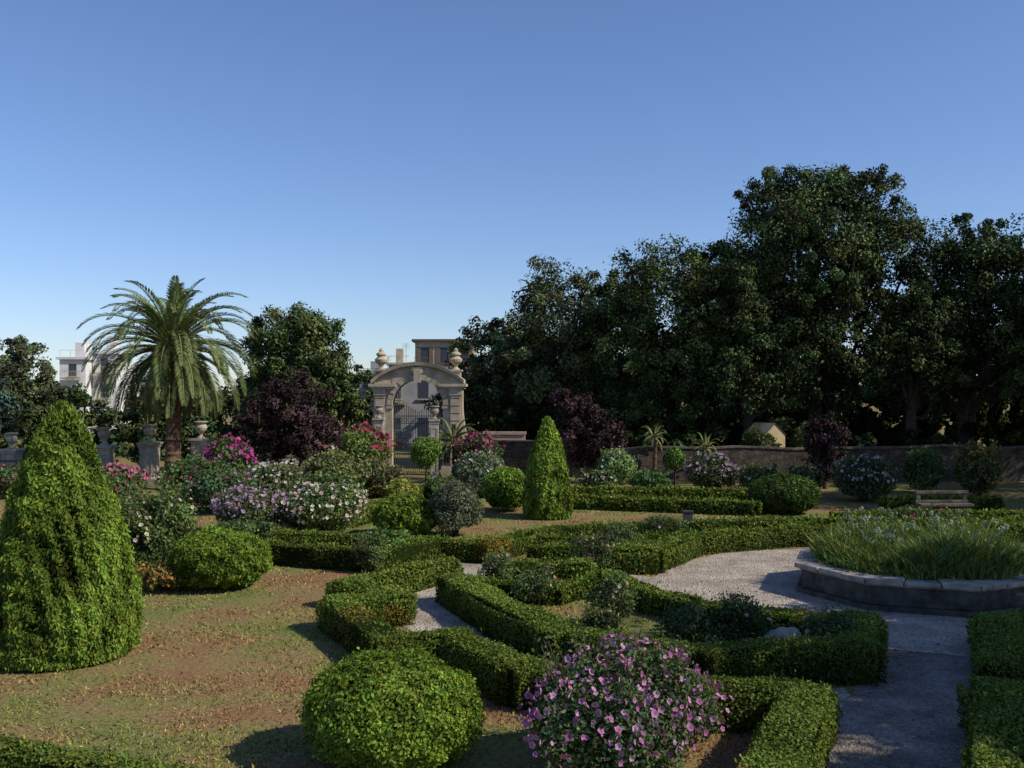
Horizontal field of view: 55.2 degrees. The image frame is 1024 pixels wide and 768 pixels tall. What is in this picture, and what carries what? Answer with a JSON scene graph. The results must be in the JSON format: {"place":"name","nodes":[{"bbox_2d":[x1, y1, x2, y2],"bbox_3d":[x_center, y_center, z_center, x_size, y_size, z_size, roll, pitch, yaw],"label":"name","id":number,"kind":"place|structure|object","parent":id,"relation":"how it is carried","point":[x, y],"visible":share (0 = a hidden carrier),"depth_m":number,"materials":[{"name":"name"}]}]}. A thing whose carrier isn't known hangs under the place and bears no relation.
{"place":"outdoors","nodes":[
{"label":"outdoors","id":0,"kind":"place"},
{"bbox_2d":[59,359,92,431],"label":"walls","id":1,"kind":"structure","parent":0,"point":[64,367],"depth_m":118.13,"materials":[{"name":"white paint"}]},
{"bbox_2d":[92,354,131,431],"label":"walls","id":2,"kind":"structure","parent":0,"point":[110,402],"depth_m":121.12,"materials":[{"name":"white paint"}]},
{"bbox_2d":[136,424,162,483],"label":"urn pillar","id":3,"kind":"structure","parent":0,"point":[149,455],"depth_m":49.59,"materials":[{"name":"stone"}]},
{"bbox_2d":[395,381,436,448],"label":"walls","id":4,"kind":"structure","parent":0,"point":[413,404],"depth_m":82.00,"materials":[{"name":"grey paint"}]},
{"bbox_2d":[0,398,1023,767],"bbox_3d":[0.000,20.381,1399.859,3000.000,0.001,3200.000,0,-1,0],"label":"ground","id":5,"kind":"structure","parent":0,"point":[192,666],"depth_m":15.65,"materials":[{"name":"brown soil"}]},
{"bbox_2d":[0,378,23,434],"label":"cedar tree","id":6,"kind":"object","parent":5,"relation":"on","point":[7,425],"visible":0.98,"depth_m":62.49,"materials":[{"name":"green plant"}]},
{"bbox_2d":[0,334,71,447],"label":"olive tree","id":7,"kind":"object","parent":5,"relation":"on","point":[16,367],"visible":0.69,"depth_m":70.51,"materials":[{"name":"green plant"}]},
{"bbox_2d":[0,399,146,672],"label":"conical topiary","id":8,"kind":"object","parent":5,"relation":"on","point":[70,589],"visible":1,"depth_m":16.26,"materials":[{"name":"green plant"}]},
{"bbox_2d":[101,462,150,493],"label":"crape myrtle","id":9,"kind":"object","parent":5,"relation":"on","point":[128,470],"visible":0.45,"depth_m":42.14,"materials":[{"name":"pink plant"}]},
{"bbox_2d":[0,728,253,767],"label":"boxwood hedge","id":10,"kind":"object","parent":5,"relation":"on","point":[16,752],"visible":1,"depth_m":10.82,"materials":[{"name":"green plant"}]},
{"bbox_2d":[104,470,151,501],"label":"rose bush","id":11,"kind":"object","parent":5,"relation":"on","point":[120,480],"visible":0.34,"depth_m":37.42,"materials":[{"name":"green plant"}]},
{"bbox_2d":[116,480,200,575],"bbox_3d":[-9.319,3.629,24.185,3.123,2.399,2.222,1,-1,-39],"label":"rose bush","id":12,"kind":"object","parent":5,"relation":"on","point":[153,521],"visible":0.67,"depth_m":24.03,"materials":[{"name":"green plant"}]},
{"bbox_2d":[135,561,188,590],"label":"rose bush","id":13,"kind":"object","parent":5,"relation":"on","point":[161,577],"visible":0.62,"depth_m":22.10,"materials":[{"name":"orange plant"}]},
{"bbox_2d":[76,275,258,489],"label":"palm tree","id":14,"kind":"object","parent":5,"relation":"on","point":[177,373],"visible":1,"depth_m":45.52,"materials":[{"name":"green plant"}]},
{"bbox_2d":[0,375,354,464],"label":"background shrubbery","id":15,"kind":"object","parent":5,"relation":"on","point":[122,433],"visible":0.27,"depth_m":61.71,"materials":[{"name":"green plant"}]},
{"bbox_2d":[149,452,237,502],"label":"rose bush","id":16,"kind":"object","parent":5,"relation":"on","point":[181,472],"visible":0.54,"depth_m":41.30,"materials":[{"name":"green plant"}]},
{"bbox_2d":[179,466,256,514],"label":"rose bush","id":17,"kind":"object","parent":5,"relation":"on","point":[203,492],"visible":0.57,"depth_m":36.82,"materials":[{"name":"green plant"}]},
{"bbox_2d":[165,525,274,589],"bbox_3d":[-6.845,4.023,22.967,2.478,1.446,2.451,0,-1,-31],"label":"boxwood ball","id":18,"kind":"object","parent":5,"relation":"on","point":[214,556],"visible":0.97,"depth_m":22.20,"materials":[{"name":"green plant"}]},
{"bbox_2d":[201,432,257,491],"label":"crape myrtle","id":19,"kind":"object","parent":5,"relation":"on","point":[237,455],"visible":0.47,"depth_m":44.49,"materials":[{"name":"pink plant"}]},
{"bbox_2d":[210,517,286,539],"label":"garden shrub","id":20,"kind":"object","parent":5,"relation":"on","point":[263,528],"visible":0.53,"depth_m":29.53,"materials":[{"name":"green plant"}]},
{"bbox_2d":[210,484,289,528],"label":"hibiscus shrub","id":21,"kind":"object","parent":5,"relation":"on","point":[248,504],"visible":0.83,"depth_m":31.41,"materials":[{"name":"purple plant"}]},
{"bbox_2d":[228,399,274,455],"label":"purple plum tree","id":22,"kind":"object","parent":5,"relation":"on","point":[234,430],"visible":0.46,"depth_m":52.76,"materials":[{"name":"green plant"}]},
{"bbox_2d":[238,460,307,501],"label":"white oleander","id":23,"kind":"object","parent":5,"relation":"on","point":[277,477],"visible":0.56,"depth_m":38.91,"materials":[{"name":"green plant"}]},
{"bbox_2d":[240,366,346,470],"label":"purple plum tree","id":24,"kind":"object","parent":5,"relation":"on","point":[297,427],"visible":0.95,"depth_m":49.78,"materials":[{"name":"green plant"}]},
{"bbox_2d":[229,300,374,454],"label":"evergreen magnolia tree","id":25,"kind":"object","parent":5,"relation":"on","point":[303,332],"visible":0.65,"depth_m":67.80,"materials":[{"name":"green plant"}]},
{"bbox_2d":[280,479,369,534],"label":"white oleander","id":26,"kind":"object","parent":5,"relation":"on","point":[326,499],"visible":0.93,"depth_m":30.92,"materials":[{"name":"green plant"}]},
{"bbox_2d":[288,469,367,506],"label":"garden shrub","id":27,"kind":"object","parent":5,"relation":"on","point":[318,477],"visible":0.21,"depth_m":36.74,"materials":[{"name":"green plant"}]},
{"bbox_2d":[297,445,373,484],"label":"rose bush","id":28,"kind":"object","parent":5,"relation":"on","point":[331,459],"visible":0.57,"depth_m":41.41,"materials":[{"name":"green plant"}]},
{"bbox_2d":[263,534,448,572],"bbox_3d":[-4.141,4.450,25.753,5.269,0.748,2.378,0,-1,-8],"label":"boxwood hedge","id":29,"kind":"object","parent":5,"relation":"on","point":[327,556],"visible":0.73,"depth_m":25.49,"materials":[{"name":"green plant"}]},
{"bbox_2d":[324,421,398,473],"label":"crape myrtle","id":30,"kind":"object","parent":5,"relation":"on","point":[361,441],"visible":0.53,"depth_m":45.76,"materials":[{"name":"green plant"}]},
{"bbox_2d":[348,530,390,570],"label":"rose bush","id":31,"kind":"object","parent":5,"relation":"on","point":[365,547],"visible":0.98,"depth_m":24.67,"materials":[{"name":"green plant"}]},
{"bbox_2d":[329,482,431,530],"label":"boxwood hedge","id":32,"kind":"object","parent":5,"relation":"on","point":[367,519],"visible":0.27,"depth_m":34.93,"materials":[{"name":"green plant"}]},
{"bbox_2d":[352,457,410,497],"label":"garden shrub","id":33,"kind":"object","parent":5,"relation":"on","point":[373,486],"visible":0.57,"depth_m":42.39,"materials":[{"name":"green plant"}]},
{"bbox_2d":[296,645,487,767],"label":"boxwood ball","id":34,"kind":"object","parent":5,"relation":"on","point":[394,708],"visible":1,"depth_m":11.42,"materials":[{"name":"green plant"}]},
{"bbox_2d":[324,553,463,617],"bbox_3d":[-2.012,4.428,21.717,2.523,0.704,4.539,0,-1,34],"label":"boxwood hedge","id":35,"kind":"object","parent":5,"relation":"on","point":[413,577],"visible":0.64,"depth_m":22.03,"materials":[{"name":"green plant"}]},
{"bbox_2d":[371,492,436,535],"bbox_3d":[-3.419,4.184,31.667,2.269,1.370,2.205,0,-1,-4],"label":"boxwood ball","id":36,"kind":"object","parent":5,"relation":"on","point":[412,513],"visible":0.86,"depth_m":30.92,"materials":[{"name":"green plant"}]},
{"bbox_2d":[312,348,525,475],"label":"baroque garden gate","id":37,"kind":"structure","parent":5,"relation":"on","point":[387,385],"depth_m":54.57,"materials":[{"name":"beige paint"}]},
{"bbox_2d":[410,437,442,483],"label":"standard orange tree","id":38,"kind":"object","parent":5,"relation":"on","point":[427,450],"visible":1,"depth_m":46.10,"materials":[{"name":"green plant"}]},
{"bbox_2d":[412,339,476,434],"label":"cream villa","id":39,"kind":"object","parent":5,"relation":"on","point":[433,351],"visible":0.16,"depth_m":110.03,"materials":[{"name":"paint"}]},
{"bbox_2d":[426,417,481,477],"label":"palm tree","id":40,"kind":"object","parent":5,"relation":"on","point":[448,446],"visible":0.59,"depth_m":51.73,"materials":[{"name":"green plant"}]},
{"bbox_2d":[428,473,484,536],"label":"lavender shrub","id":41,"kind":"object","parent":5,"relation":"on","point":[448,497],"visible":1,"depth_m":30.75,"materials":[{"name":"green plant"}]},
{"bbox_2d":[267,517,683,563],"bbox_3d":[-0.530,4.478,27.940,12.713,0.743,3.844,0,-1,-12],"label":"boxwood hedge","id":42,"kind":"object","parent":5,"relation":"on","point":[516,542],"visible":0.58,"depth_m":27.50,"materials":[{"name":"green plant"}]},
{"bbox_2d":[452,449,505,497],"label":"silver shrub","id":43,"kind":"object","parent":5,"relation":"on","point":[474,461],"visible":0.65,"depth_m":42.26,"materials":[{"name":"green plant"}]},
{"bbox_2d":[453,429,505,472],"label":"crape myrtle","id":44,"kind":"object","parent":5,"relation":"on","point":[485,443],"visible":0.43,"depth_m":49.56,"materials":[{"name":"pink plant"}]},
{"bbox_2d":[0,525,964,767],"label":"fallen leaves","id":45,"kind":"object","parent":5,"relation":"on","point":[277,728],"visible":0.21,"depth_m":14.85,"materials":[{"name":"brown plant"}]},
{"bbox_2d":[421,315,548,439],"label":"holm oak tree","id":46,"kind":"object","parent":5,"relation":"on","point":[475,389],"visible":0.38,"depth_m":64.55,"materials":[{"name":"green plant"}]},
{"bbox_2d":[476,550,518,580],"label":"rose bush","id":47,"kind":"object","parent":5,"relation":"on","point":[498,570],"visible":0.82,"depth_m":22.79,"materials":[{"name":"green plant"}]},
{"bbox_2d":[481,466,524,509],"bbox_3d":[-0.193,4.030,37.972,2.007,1.741,1.945,0,-1,-27],"label":"boxwood ball","id":48,"kind":"object","parent":5,"relation":"on","point":[504,487],"visible":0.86,"depth_m":37.37,"materials":[{"name":"green plant"}]},
{"bbox_2d":[509,560,560,604],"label":"rose bush","id":49,"kind":"object","parent":5,"relation":"on","point":[538,593],"visible":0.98,"depth_m":20.77,"materials":[{"name":"green plant"}]},
{"bbox_2d":[472,570,610,606],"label":"boxwood hedge","id":50,"kind":"object","parent":5,"relation":"on","point":[579,588],"visible":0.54,"depth_m":21.33,"materials":[{"name":"green plant"}]},
{"bbox_2d":[521,416,573,519],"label":"conical topiary","id":51,"kind":"object","parent":5,"relation":"on","point":[547,493],"visible":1,"depth_m":35.39,"materials":[{"name":"green plant"}]},
{"bbox_2d":[478,439,622,477],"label":"garden wall","id":52,"kind":"structure","parent":5,"relation":"on","point":[515,455],"depth_m":54.21,"materials":[{"name":"stone"}]},
{"bbox_2d":[511,555,597,579],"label":"boxwood hedge","id":53,"kind":"object","parent":5,"relation":"on","point":[565,569],"visible":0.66,"depth_m":23.49,"materials":[{"name":"green plant"}]},
{"bbox_2d":[468,254,645,438],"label":"holm oak tree","id":54,"kind":"object","parent":5,"relation":"on","point":[551,370],"visible":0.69,"depth_m":60.01,"materials":[{"name":"green plant"}]},
{"bbox_2d":[314,586,810,733],"bbox_3d":[-0.178,4.335,15.647,9.818,0.727,3.067,-1,-1,45],"label":"boxwood hedge","id":55,"kind":"object","parent":5,"relation":"on","point":[501,672],"visible":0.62,"depth_m":15.30,"materials":[{"name":"green plant"}]},
{"bbox_2d":[548,387,627,476],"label":"purple plum tree","id":56,"kind":"object","parent":5,"relation":"on","point":[589,427],"visible":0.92,"depth_m":49.27,"materials":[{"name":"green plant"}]},
{"bbox_2d":[526,536,655,569],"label":"boxwood hedge","id":57,"kind":"object","parent":5,"relation":"on","point":[546,549],"visible":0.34,"depth_m":25.69,"materials":[{"name":"green plant"}]},
{"bbox_2d":[568,525,616,569],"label":"rose bush","id":58,"kind":"object","parent":5,"relation":"on","point":[582,542],"visible":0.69,"depth_m":24.51,"materials":[{"name":"green plant"}]},
{"bbox_2d":[573,465,618,488],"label":"rose bush","id":59,"kind":"object","parent":5,"relation":"on","point":[596,477],"visible":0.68,"depth_m":43.09,"materials":[{"name":"green plant"}]},
{"bbox_2d":[532,528,672,546],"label":"boxwood hedge","id":60,"kind":"object","parent":5,"relation":"on","point":[649,535],"visible":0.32,"depth_m":28.01,"materials":[{"name":"green plant"}]},
{"bbox_2d":[580,599,626,629],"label":"rose bush","id":61,"kind":"object","parent":5,"relation":"on","point":[593,617],"visible":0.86,"depth_m":17.81,"materials":[{"name":"green plant"}]},
{"bbox_2d":[582,568,638,624],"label":"rose bush","id":62,"kind":"object","parent":5,"relation":"on","point":[616,585],"visible":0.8,"depth_m":18.93,"materials":[{"name":"green plant"}]},
{"bbox_2d":[596,446,637,486],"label":"silver shrub","id":63,"kind":"object","parent":5,"relation":"on","point":[619,465],"visible":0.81,"depth_m":46.49,"materials":[{"name":"green plant"}]},
{"bbox_2d":[596,519,644,544],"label":"rose bush","id":64,"kind":"object","parent":5,"relation":"on","point":[621,533],"visible":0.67,"depth_m":27.00,"materials":[{"name":"green plant"}]},
{"bbox_2d":[514,620,733,767],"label":"hibiscus shrub","id":65,"kind":"object","parent":5,"relation":"on","point":[598,704],"visible":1,"depth_m":11.13,"materials":[{"name":"green plant"}]},
{"bbox_2d":[627,468,671,488],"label":"garden shrub","id":66,"kind":"object","parent":5,"relation":"on","point":[648,477],"visible":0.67,"depth_m":42.99,"materials":[{"name":"green plant"}]},
{"bbox_2d":[571,484,748,499],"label":"boxwood hedge","id":67,"kind":"object","parent":5,"relation":"on","point":[679,491],"visible":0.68,"depth_m":40.84,"materials":[{"name":"green plant"}]},
{"bbox_2d":[435,569,889,686],"bbox_3d":[1.753,4.341,17.680,9.595,0.760,4.144,0,-1,30],"label":"boxwood hedge","id":68,"kind":"object","parent":5,"relation":"on","point":[844,658],"visible":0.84,"depth_m":15.63,"materials":[{"name":"green plant"}]},
{"bbox_2d":[637,507,689,535],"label":"rose bush","id":69,"kind":"object","parent":5,"relation":"on","point":[660,523],"visible":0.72,"depth_m":29.31,"materials":[{"name":"green plant"}]},
{"bbox_2d":[572,491,762,515],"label":"boxwood hedge","id":70,"kind":"object","parent":5,"relation":"on","point":[703,506],"visible":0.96,"depth_m":37.42,"materials":[{"name":"green plant"}]},
{"bbox_2d":[578,233,771,446],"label":"holm oak tree","id":71,"kind":"object","parent":5,"relation":"on","point":[656,355],"visible":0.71,"depth_m":56.47,"materials":[{"name":"green plant"}]},
{"bbox_2d":[649,594,716,642],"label":"rose bush","id":72,"kind":"object","parent":5,"relation":"on","point":[695,624],"visible":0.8,"depth_m":16.92,"materials":[{"name":"green plant"}]},
{"bbox_2d":[683,451,738,489],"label":"hibiscus shrub","id":73,"kind":"object","parent":5,"relation":"on","point":[715,470],"visible":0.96,"depth_m":44.94,"materials":[{"name":"green plant"}]},
{"bbox_2d":[592,568,845,636],"bbox_3d":[3.814,4.434,19.623,1.578,0.640,6.603,1,-1,-41],"label":"boxwood hedge","id":74,"kind":"object","parent":5,"relation":"on","point":[652,599],"visible":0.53,"depth_m":19.51,"materials":[{"name":"green plant"}]},
{"bbox_2d":[670,256,808,433],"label":"holm oak tree","id":75,"kind":"object","parent":5,"relation":"on","point":[748,316],"visible":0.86,"depth_m":54.26,"materials":[{"name":"green plant"}]},
{"bbox_2d":[705,588,775,642],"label":"rose bush","id":76,"kind":"object","parent":5,"relation":"on","point":[726,616],"visible":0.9,"depth_m":16.87,"materials":[{"name":"green plant"}]},
{"bbox_2d":[469,385,1023,447],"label":"understorey shrubs","id":77,"kind":"object","parent":5,"relation":"on","point":[491,419],"visible":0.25,"depth_m":59.24,"materials":[{"name":"green plant"}]},
{"bbox_2d":[470,327,1023,447],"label":"background tree belt","id":78,"kind":"object","parent":5,"relation":"on","point":[987,421],"visible":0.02,"depth_m":70.90,"materials":[{"name":"green plant"}]},
{"bbox_2d":[611,520,900,574],"bbox_3d":[6.731,4.450,27.616,10.302,0.793,2.650,0,-1,-29],"label":"boxwood hedge","id":79,"kind":"object","parent":5,"relation":"on","point":[663,554],"visible":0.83,"depth_m":27.64,"materials":[{"name":"green plant"}]},
{"bbox_2d":[736,462,780,490],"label":"rose bush","id":80,"kind":"object","parent":5,"relation":"on","point":[748,476],"visible":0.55,"depth_m":44.10,"materials":[{"name":"green plant"}]},
{"bbox_2d":[747,471,820,513],"bbox_3d":[10.388,4.107,37.377,2.790,1.593,2.747,0,-1,29],"label":"boxwood ball","id":81,"kind":"object","parent":5,"relation":"on","point":[780,491],"visible":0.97,"depth_m":36.48,"materials":[{"name":"green plant"}]},
{"bbox_2d":[730,676,843,767],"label":"boxwood hedge","id":82,"kind":"object","parent":5,"relation":"on","point":[796,728],"visible":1,"depth_m":11.45,"materials":[{"name":"green plant"}]},
{"bbox_2d":[649,549,972,656],"bbox_3d":[9.289,4.741,22.649,12.118,0.001,12.069,0,-1,0],"label":"gravel court","id":83,"kind":"object","parent":5,"relation":"on","point":[774,570],"visible":0.35,"depth_m":22.46,"materials":[{"name":"grey gravel"}]},
{"bbox_2d":[789,506,1023,617],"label":"flower bed","id":84,"kind":"object","parent":83,"relation":"on","point":[961,569],"visible":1,"depth_m":20.81,"materials":[{"name":"green plant"}]},
{"bbox_2d":[620,444,1023,483],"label":"garden wall","id":85,"kind":"structure","parent":5,"relation":"on","point":[1012,463],"depth_m":50.05,"materials":[{"name":"stone"}]},
{"bbox_2d":[692,161,954,443],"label":"holm oak tree","id":86,"kind":"object","parent":5,"relation":"on","point":[810,299],"visible":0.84,"depth_m":54.92,"materials":[{"name":"green plant"}]},
{"bbox_2d":[801,410,853,488],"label":"purple plum tree","id":87,"kind":"object","parent":5,"relation":"on","point":[819,447],"visible":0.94,"depth_m":46.56,"materials":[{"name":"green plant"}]},
{"bbox_2d":[800,596,865,637],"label":"rose bush","id":88,"kind":"object","parent":5,"relation":"on","point":[842,620],"visible":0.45,"depth_m":16.49,"materials":[{"name":"green plant"}]},
{"bbox_2d":[679,513,1017,532],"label":"boxwood hedge","id":89,"kind":"object","parent":5,"relation":"on","point":[700,525],"visible":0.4,"depth_m":31.62,"materials":[{"name":"green plant"}]},
{"bbox_2d":[827,452,897,501],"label":"white oleander","id":90,"kind":"object","parent":5,"relation":"on","point":[870,470],"visible":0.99,"depth_m":40.93,"materials":[{"name":"green plant"}]},
{"bbox_2d":[859,277,978,445],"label":"holm oak tree","id":91,"kind":"object","parent":5,"relation":"on","point":[918,322],"visible":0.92,"depth_m":53.61,"materials":[{"name":"green plant"}]},
{"bbox_2d":[885,502,955,518],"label":"rose bush","id":92,"kind":"object","parent":5,"relation":"on","point":[915,511],"visible":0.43,"depth_m":32.66,"materials":[{"name":"green plant"}]},
{"bbox_2d":[897,445,948,490],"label":"garden shrub","id":93,"kind":"object","parent":5,"relation":"on","point":[921,472],"visible":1,"depth_m":44.53,"materials":[{"name":"green plant"}]},
{"bbox_2d":[828,507,1023,522],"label":"boxwood hedge","id":94,"kind":"object","parent":5,"relation":"on","point":[1017,515],"visible":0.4,"depth_m":33.45,"materials":[{"name":"green plant"}]},
{"bbox_2d":[877,493,1004,510],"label":"boxwood hedge","id":95,"kind":"object","parent":5,"relation":"on","point":[988,501],"visible":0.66,"depth_m":37.74,"materials":[{"name":"green plant"}]},
{"bbox_2d":[914,490,973,508],"bbox_3d":[15.898,4.424,35.997,2.000,0.970,0.530,0,-1,-3],"label":"stone bench","id":96,"kind":"object","parent":5,"relation":"on","point":[964,503],"visible":0.77,"depth_m":36.13,"materials":[{"name":"grey stone"}]},
{"bbox_2d":[874,212,1023,444],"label":"holm oak tree","id":97,"kind":"object","parent":5,"relation":"on","point":[972,263],"visible":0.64,"depth_m":55.12,"materials":[{"name":"green plant"}]},
{"bbox_2d":[951,437,1003,495],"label":"garden shrub","id":98,"kind":"object","parent":5,"relation":"on","point":[970,462],"visible":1,"depth_m":43.58,"materials":[{"name":"green plant"}]},
{"bbox_2d":[955,674,1023,767],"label":"boxwood hedge","id":99,"kind":"object","parent":5,"relation":"on","point":[993,712],"visible":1,"depth_m":11.63,"materials":[{"name":"green plant"}]},
{"bbox_2d":[965,606,1023,687],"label":"boxwood hedge","id":100,"kind":"object","parent":5,"relation":"on","point":[995,640],"visible":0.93,"depth_m":15.57,"materials":[{"name":"green plant"}]},
{"bbox_2d":[993,213,1023,410],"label":"holm oak tree","id":101,"kind":"object","parent":5,"relation":"on","point":[1016,352],"visible":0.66,"depth_m":53.68,"materials":[{"name":"green plant"}]},
{"bbox_2d":[0,0,1023,396],"label":"sky","id":102,"kind":"structure","parent":0,"point":[394,170],"materials":[{"name":"blue"}]},
{"bbox_2d":[403,562,849,707],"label":"gravel path","id":103,"kind":"structure","parent":0,"point":[436,616],"depth_m":19.87,"materials":[{"name":"grey gravel"}]},
{"bbox_2d":[826,649,973,767],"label":"gravel path","id":104,"kind":"structure","parent":0,"point":[924,674],"depth_m":13.63,"materials":[{"name":"grey gravel"}]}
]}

